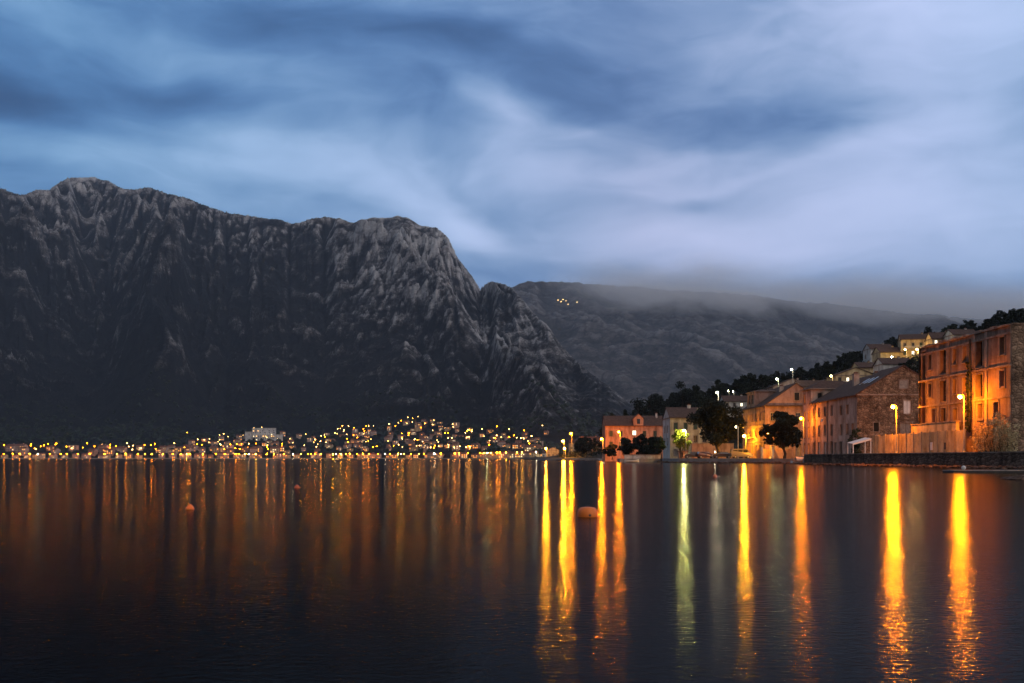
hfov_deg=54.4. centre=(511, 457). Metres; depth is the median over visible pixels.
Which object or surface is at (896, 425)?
street lamp
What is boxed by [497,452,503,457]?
house
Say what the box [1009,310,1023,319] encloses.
hillside tree
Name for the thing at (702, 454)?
parked car
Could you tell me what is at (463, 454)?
house
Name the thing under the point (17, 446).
house
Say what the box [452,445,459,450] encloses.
house
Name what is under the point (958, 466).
rubble
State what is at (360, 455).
house
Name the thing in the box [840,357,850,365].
hillside tree
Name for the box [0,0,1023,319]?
sky
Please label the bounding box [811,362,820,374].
hillside tree
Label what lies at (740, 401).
hillside house
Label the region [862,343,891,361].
hillside house
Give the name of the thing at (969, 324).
hillside tree
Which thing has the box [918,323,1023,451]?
ruined building
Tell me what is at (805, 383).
hillside house
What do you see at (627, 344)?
mountain
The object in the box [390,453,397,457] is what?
house
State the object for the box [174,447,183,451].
house
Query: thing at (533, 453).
house
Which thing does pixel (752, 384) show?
hillside tree
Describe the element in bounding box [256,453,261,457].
house
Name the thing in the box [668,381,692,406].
hillside tree
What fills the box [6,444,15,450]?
house
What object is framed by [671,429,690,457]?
tree
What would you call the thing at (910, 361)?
hillside tree
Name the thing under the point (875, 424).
window
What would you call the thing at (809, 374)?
hillside tree
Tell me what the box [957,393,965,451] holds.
street lamp
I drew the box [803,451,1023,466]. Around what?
quay wall
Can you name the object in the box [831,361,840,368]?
hillside tree
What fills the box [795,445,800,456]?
door
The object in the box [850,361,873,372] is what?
hillside house
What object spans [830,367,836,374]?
hillside tree
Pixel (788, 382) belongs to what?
hillside house
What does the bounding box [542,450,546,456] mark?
hillside house
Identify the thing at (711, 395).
hillside tree
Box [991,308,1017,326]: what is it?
hillside tree
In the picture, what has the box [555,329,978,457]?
undergrowth
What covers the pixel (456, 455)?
house
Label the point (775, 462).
shore rubble
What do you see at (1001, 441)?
bush
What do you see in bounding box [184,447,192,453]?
house
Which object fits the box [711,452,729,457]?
parked car
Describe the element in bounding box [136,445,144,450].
house
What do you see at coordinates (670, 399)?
hillside tree
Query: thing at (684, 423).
window
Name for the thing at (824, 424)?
row house
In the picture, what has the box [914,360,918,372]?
hillside tree
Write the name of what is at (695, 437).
window
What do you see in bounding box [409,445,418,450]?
house
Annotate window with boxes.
[632,430,636,435]
[673,422,677,429]
[683,422,687,429]
[693,435,697,442]
[770,412,775,420]
[794,392,799,400]
[817,392,822,398]
[873,422,879,431]
[898,379,908,388]
[900,422,912,433]
[903,399,911,413]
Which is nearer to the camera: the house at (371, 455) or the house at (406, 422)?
the house at (371, 455)
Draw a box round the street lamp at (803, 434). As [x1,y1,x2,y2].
[800,416,803,455]
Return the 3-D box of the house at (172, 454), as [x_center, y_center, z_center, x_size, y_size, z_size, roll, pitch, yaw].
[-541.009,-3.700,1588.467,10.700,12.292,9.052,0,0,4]
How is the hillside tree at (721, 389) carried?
on the hill
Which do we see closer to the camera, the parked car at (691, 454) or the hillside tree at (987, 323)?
the parked car at (691, 454)
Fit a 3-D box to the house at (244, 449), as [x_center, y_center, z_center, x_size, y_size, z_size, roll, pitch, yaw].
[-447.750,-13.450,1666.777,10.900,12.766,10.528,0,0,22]
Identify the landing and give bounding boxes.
[617,459,660,461]
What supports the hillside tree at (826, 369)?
on the hill
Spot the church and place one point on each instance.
(418, 428)
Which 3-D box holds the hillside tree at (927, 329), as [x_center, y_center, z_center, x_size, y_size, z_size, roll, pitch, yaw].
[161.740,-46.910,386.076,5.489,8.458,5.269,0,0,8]
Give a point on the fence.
(941, 441)
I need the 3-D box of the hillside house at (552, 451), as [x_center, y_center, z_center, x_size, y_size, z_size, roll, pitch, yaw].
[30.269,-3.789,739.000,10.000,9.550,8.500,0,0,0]
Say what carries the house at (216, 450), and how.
on the mountain at (112, 295)
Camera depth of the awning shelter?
150.25 m
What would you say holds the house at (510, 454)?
on the mountain at (112, 295)
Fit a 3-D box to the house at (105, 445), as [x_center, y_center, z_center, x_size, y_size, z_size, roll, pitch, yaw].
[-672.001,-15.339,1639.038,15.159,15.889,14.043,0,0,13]
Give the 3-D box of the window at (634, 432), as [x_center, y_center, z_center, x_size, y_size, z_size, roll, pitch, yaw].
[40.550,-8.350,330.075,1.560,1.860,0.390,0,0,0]
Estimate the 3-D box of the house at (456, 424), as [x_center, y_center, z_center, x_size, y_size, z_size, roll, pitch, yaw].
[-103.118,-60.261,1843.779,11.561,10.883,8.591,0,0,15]
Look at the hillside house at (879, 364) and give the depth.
301.96 m
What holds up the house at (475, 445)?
on the mountain at (112, 295)
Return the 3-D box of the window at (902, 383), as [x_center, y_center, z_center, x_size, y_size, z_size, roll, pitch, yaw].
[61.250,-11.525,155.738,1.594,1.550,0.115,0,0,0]
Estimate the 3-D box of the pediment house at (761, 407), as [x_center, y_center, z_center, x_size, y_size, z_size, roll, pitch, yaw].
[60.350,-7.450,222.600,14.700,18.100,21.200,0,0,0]
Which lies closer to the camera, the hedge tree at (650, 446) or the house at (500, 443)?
the hedge tree at (650, 446)
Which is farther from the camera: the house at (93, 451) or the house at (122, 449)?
the house at (122, 449)
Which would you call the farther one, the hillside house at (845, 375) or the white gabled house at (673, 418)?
the hillside house at (845, 375)
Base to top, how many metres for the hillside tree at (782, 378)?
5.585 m
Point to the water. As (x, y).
(375, 571)
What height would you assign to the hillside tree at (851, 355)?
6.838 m
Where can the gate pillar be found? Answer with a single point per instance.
(772, 451)
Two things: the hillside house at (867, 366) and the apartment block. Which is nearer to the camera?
the hillside house at (867, 366)
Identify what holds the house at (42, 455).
on the mountain at (112, 295)
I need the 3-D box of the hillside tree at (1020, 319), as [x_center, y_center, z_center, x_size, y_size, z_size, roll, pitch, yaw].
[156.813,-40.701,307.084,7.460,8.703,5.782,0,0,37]
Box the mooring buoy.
[578,505,596,516]
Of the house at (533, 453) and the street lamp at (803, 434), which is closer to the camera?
the street lamp at (803, 434)
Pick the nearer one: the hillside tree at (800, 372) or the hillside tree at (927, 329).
the hillside tree at (927, 329)
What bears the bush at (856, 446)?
on the street
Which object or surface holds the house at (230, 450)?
on the mountain at (112, 295)
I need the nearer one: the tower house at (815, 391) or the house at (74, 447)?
the tower house at (815, 391)
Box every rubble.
[545,460,790,463]
[789,462,1023,468]
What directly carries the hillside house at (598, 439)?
on the hill
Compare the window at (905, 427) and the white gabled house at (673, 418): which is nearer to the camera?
the window at (905, 427)
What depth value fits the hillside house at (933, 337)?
331.48 m
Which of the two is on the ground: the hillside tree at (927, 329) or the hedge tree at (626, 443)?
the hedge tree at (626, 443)
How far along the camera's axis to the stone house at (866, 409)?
155.80 m
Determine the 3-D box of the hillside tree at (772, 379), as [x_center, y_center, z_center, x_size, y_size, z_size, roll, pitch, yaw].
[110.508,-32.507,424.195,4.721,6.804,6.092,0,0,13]
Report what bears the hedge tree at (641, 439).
on the ground
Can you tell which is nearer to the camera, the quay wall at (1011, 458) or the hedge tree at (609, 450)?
the quay wall at (1011, 458)
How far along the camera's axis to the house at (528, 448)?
1158.27 m
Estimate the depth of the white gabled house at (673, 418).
262.21 m
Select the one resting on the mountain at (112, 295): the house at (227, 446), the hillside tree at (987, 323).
the house at (227, 446)
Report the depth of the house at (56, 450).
1575.38 m
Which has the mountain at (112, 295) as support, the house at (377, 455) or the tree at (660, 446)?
the house at (377, 455)
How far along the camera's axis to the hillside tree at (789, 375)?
431.22 m
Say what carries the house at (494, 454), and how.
on the mountain at (112, 295)
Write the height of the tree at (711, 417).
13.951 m
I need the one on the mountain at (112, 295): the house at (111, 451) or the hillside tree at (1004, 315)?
the house at (111, 451)
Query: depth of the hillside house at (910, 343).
344.38 m
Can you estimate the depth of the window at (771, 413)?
212.71 m
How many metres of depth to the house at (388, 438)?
1760.27 m
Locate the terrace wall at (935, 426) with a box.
[910,420,959,433]
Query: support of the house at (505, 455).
on the mountain at (112, 295)
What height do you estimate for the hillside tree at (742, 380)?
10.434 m
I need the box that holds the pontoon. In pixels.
[942,466,1023,472]
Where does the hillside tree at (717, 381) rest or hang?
on the hill
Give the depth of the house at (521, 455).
1096.67 m
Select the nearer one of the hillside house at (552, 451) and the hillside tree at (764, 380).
the hillside tree at (764, 380)
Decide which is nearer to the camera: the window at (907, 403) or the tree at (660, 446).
the window at (907, 403)
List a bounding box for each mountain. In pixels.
[0,177,634,457]
[511,281,984,406]
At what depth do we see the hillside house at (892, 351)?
345.84 m
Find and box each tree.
[573,436,601,453]
[574,437,585,455]
[602,444,618,459]
[618,437,640,454]
[629,397,652,415]
[630,433,648,453]
[644,436,659,453]
[646,393,663,416]
[653,437,666,460]
[665,395,673,403]
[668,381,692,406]
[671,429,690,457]
[686,399,746,457]
[689,385,701,406]
[708,392,717,398]
[710,384,730,396]
[711,379,724,388]
[730,379,741,390]
[736,373,759,390]
[740,387,751,395]
[743,374,758,390]
[749,374,773,388]
[758,411,802,458]
[768,374,776,385]
[780,373,786,380]
[783,372,792,379]
[793,367,806,378]
[806,368,813,377]
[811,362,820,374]
[815,373,822,379]
[818,361,831,376]
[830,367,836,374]
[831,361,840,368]
[837,353,851,361]
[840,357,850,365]
[841,363,849,370]
[846,351,858,361]
[883,339,894,344]
[890,336,897,346]
[898,363,912,368]
[905,359,917,369]
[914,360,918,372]
[923,326,931,333]
[944,324,957,329]
[960,320,976,328]
[976,319,996,329]
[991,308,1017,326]
[996,320,1007,325]
[1007,312,1023,323]
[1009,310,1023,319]
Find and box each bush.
[847,428,862,452]
[970,412,1019,451]
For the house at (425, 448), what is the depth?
1547.20 m
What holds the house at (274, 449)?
on the mountain at (112, 295)
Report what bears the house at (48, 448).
on the mountain at (112, 295)
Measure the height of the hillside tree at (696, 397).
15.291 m
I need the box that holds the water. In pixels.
[0,459,1023,682]
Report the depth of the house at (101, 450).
1596.15 m
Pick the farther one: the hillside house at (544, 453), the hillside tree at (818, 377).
the hillside house at (544, 453)
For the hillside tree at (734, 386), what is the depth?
450.62 m
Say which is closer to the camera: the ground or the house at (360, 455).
the ground
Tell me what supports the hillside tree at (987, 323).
on the hill
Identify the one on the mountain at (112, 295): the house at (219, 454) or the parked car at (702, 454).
the house at (219, 454)
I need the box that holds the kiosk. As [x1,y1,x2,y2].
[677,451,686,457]
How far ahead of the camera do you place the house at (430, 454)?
1477.58 m
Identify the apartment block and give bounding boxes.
[245,428,282,440]
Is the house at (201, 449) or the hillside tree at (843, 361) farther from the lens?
the house at (201, 449)
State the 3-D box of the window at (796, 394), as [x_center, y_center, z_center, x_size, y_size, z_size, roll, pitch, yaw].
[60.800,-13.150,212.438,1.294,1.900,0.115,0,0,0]
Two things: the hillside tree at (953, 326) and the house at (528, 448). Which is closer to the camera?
the hillside tree at (953, 326)
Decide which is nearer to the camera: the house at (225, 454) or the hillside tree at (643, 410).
the hillside tree at (643, 410)
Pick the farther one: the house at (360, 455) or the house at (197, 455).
the house at (197, 455)
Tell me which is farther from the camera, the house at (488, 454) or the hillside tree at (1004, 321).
the house at (488, 454)
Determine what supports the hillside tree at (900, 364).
on the hill
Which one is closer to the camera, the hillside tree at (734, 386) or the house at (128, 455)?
the hillside tree at (734, 386)
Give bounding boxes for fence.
[873,429,965,452]
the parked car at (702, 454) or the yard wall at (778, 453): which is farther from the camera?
the parked car at (702, 454)
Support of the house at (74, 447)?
on the mountain at (112, 295)
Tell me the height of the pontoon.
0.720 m
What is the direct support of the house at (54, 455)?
on the mountain at (112, 295)
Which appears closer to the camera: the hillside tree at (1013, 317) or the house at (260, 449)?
the hillside tree at (1013, 317)
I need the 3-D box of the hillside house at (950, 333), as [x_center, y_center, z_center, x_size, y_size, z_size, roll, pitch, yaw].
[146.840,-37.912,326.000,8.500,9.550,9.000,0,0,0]
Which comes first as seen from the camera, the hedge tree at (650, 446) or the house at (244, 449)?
the hedge tree at (650, 446)
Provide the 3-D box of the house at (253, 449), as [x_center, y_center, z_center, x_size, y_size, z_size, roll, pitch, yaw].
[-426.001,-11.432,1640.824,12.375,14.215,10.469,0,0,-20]
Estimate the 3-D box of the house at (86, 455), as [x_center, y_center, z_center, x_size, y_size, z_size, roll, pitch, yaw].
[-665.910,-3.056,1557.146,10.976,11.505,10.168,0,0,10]
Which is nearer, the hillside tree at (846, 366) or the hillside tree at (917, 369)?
the hillside tree at (917, 369)
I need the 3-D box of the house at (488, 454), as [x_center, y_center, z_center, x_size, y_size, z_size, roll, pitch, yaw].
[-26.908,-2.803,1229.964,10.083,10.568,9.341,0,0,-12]
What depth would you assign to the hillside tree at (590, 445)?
479.09 m
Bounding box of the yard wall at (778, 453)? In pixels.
[757,449,792,457]
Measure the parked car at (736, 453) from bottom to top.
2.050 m
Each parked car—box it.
[683,452,697,457]
[696,452,713,457]
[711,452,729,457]
[730,449,752,457]
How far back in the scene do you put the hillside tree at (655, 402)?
438.66 m
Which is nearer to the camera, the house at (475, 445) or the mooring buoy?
the mooring buoy
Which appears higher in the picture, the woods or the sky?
the sky
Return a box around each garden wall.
[624,454,660,458]
[691,443,733,457]
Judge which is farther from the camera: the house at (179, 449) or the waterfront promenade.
the house at (179, 449)
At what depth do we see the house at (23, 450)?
1549.71 m
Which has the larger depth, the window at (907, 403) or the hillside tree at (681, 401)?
the hillside tree at (681, 401)
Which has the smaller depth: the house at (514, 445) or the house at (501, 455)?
the house at (501, 455)
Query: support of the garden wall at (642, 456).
on the ground
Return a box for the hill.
[520,358,916,458]
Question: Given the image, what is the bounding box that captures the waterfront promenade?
[0,458,519,458]
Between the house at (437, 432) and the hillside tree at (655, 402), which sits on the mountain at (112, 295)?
the house at (437, 432)
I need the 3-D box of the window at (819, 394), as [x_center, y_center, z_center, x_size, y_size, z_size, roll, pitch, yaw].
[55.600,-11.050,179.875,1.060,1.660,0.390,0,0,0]
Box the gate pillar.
[771,446,773,457]
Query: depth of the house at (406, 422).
2028.31 m
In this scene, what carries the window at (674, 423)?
in the white gabled house at (673, 418)
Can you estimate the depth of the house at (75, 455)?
1548.21 m
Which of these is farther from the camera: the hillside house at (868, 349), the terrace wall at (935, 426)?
the hillside house at (868, 349)
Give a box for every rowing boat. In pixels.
[625,459,638,461]
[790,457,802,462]
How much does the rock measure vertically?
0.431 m
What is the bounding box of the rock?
[1007,475,1023,479]
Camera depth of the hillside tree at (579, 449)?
489.04 m
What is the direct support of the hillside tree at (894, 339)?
on the hill
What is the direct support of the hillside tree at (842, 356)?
on the hill
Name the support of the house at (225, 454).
on the mountain at (112, 295)
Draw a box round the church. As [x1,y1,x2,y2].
[415,421,421,431]
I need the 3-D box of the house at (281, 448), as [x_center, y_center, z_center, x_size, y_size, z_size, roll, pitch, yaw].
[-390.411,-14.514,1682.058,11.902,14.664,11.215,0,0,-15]
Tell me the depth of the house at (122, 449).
1617.18 m
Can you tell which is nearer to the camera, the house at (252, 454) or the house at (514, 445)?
the house at (514, 445)
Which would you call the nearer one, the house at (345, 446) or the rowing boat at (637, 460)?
the rowing boat at (637, 460)
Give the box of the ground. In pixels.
[537,458,803,462]
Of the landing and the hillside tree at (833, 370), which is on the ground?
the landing
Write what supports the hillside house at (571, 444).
on the hill
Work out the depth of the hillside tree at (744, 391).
415.51 m
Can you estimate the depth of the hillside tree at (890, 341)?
396.10 m
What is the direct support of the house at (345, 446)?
on the mountain at (112, 295)
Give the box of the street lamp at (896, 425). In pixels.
[891,404,897,452]
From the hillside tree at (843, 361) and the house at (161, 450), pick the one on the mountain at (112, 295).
the house at (161, 450)
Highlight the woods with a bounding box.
[0,366,609,457]
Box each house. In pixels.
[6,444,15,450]
[15,443,27,452]
[19,446,29,455]
[39,452,45,457]
[46,446,54,450]
[49,453,56,457]
[51,448,60,453]
[68,445,78,450]
[72,453,79,457]
[81,452,90,457]
[88,448,97,455]
[97,444,109,451]
[99,447,107,453]
[104,448,114,455]
[117,446,126,452]
[124,453,132,457]
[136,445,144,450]
[155,447,164,453]
[169,452,176,457]
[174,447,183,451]
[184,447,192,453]
[194,453,201,457]
[197,447,205,452]
[213,448,223,452]
[217,452,222,457]
[222,445,233,451]
[223,452,228,457]
[226,447,234,454]
[240,446,248,451]
[249,447,257,451]
[249,452,255,457]
[253,446,262,452]
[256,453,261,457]
[270,446,278,452]
[277,445,284,451]
[343,444,350,448]
[357,453,364,457]
[369,452,374,457]
[375,453,381,457]
[384,436,391,441]
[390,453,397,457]
[403,420,409,425]
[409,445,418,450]
[423,446,431,452]
[427,452,434,457]
[434,431,441,436]
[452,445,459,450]
[453,422,459,427]
[453,452,459,457]
[460,452,467,457]
[471,443,480,448]
[486,452,490,457]
[491,452,497,457]
[497,441,505,446]
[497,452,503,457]
[503,451,510,457]
[508,452,513,457]
[512,442,519,449]
[518,451,527,457]
[524,445,533,451]
[528,450,538,456]
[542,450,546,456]
[547,447,558,456]
[568,440,575,451]
[579,436,601,452]
[602,412,662,460]
[662,404,707,457]
[719,394,746,416]
[742,383,803,457]
[765,378,798,389]
[794,379,819,387]
[800,381,845,453]
[809,371,877,453]
[825,367,872,381]
[835,365,918,453]
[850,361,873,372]
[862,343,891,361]
[871,345,904,361]
[872,356,912,372]
[897,332,926,358]
[924,331,945,344]
[942,328,974,339]
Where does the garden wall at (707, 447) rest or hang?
on the ground
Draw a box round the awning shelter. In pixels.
[847,437,870,453]
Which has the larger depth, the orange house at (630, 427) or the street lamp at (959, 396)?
the orange house at (630, 427)
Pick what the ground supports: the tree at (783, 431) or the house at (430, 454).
the tree at (783, 431)

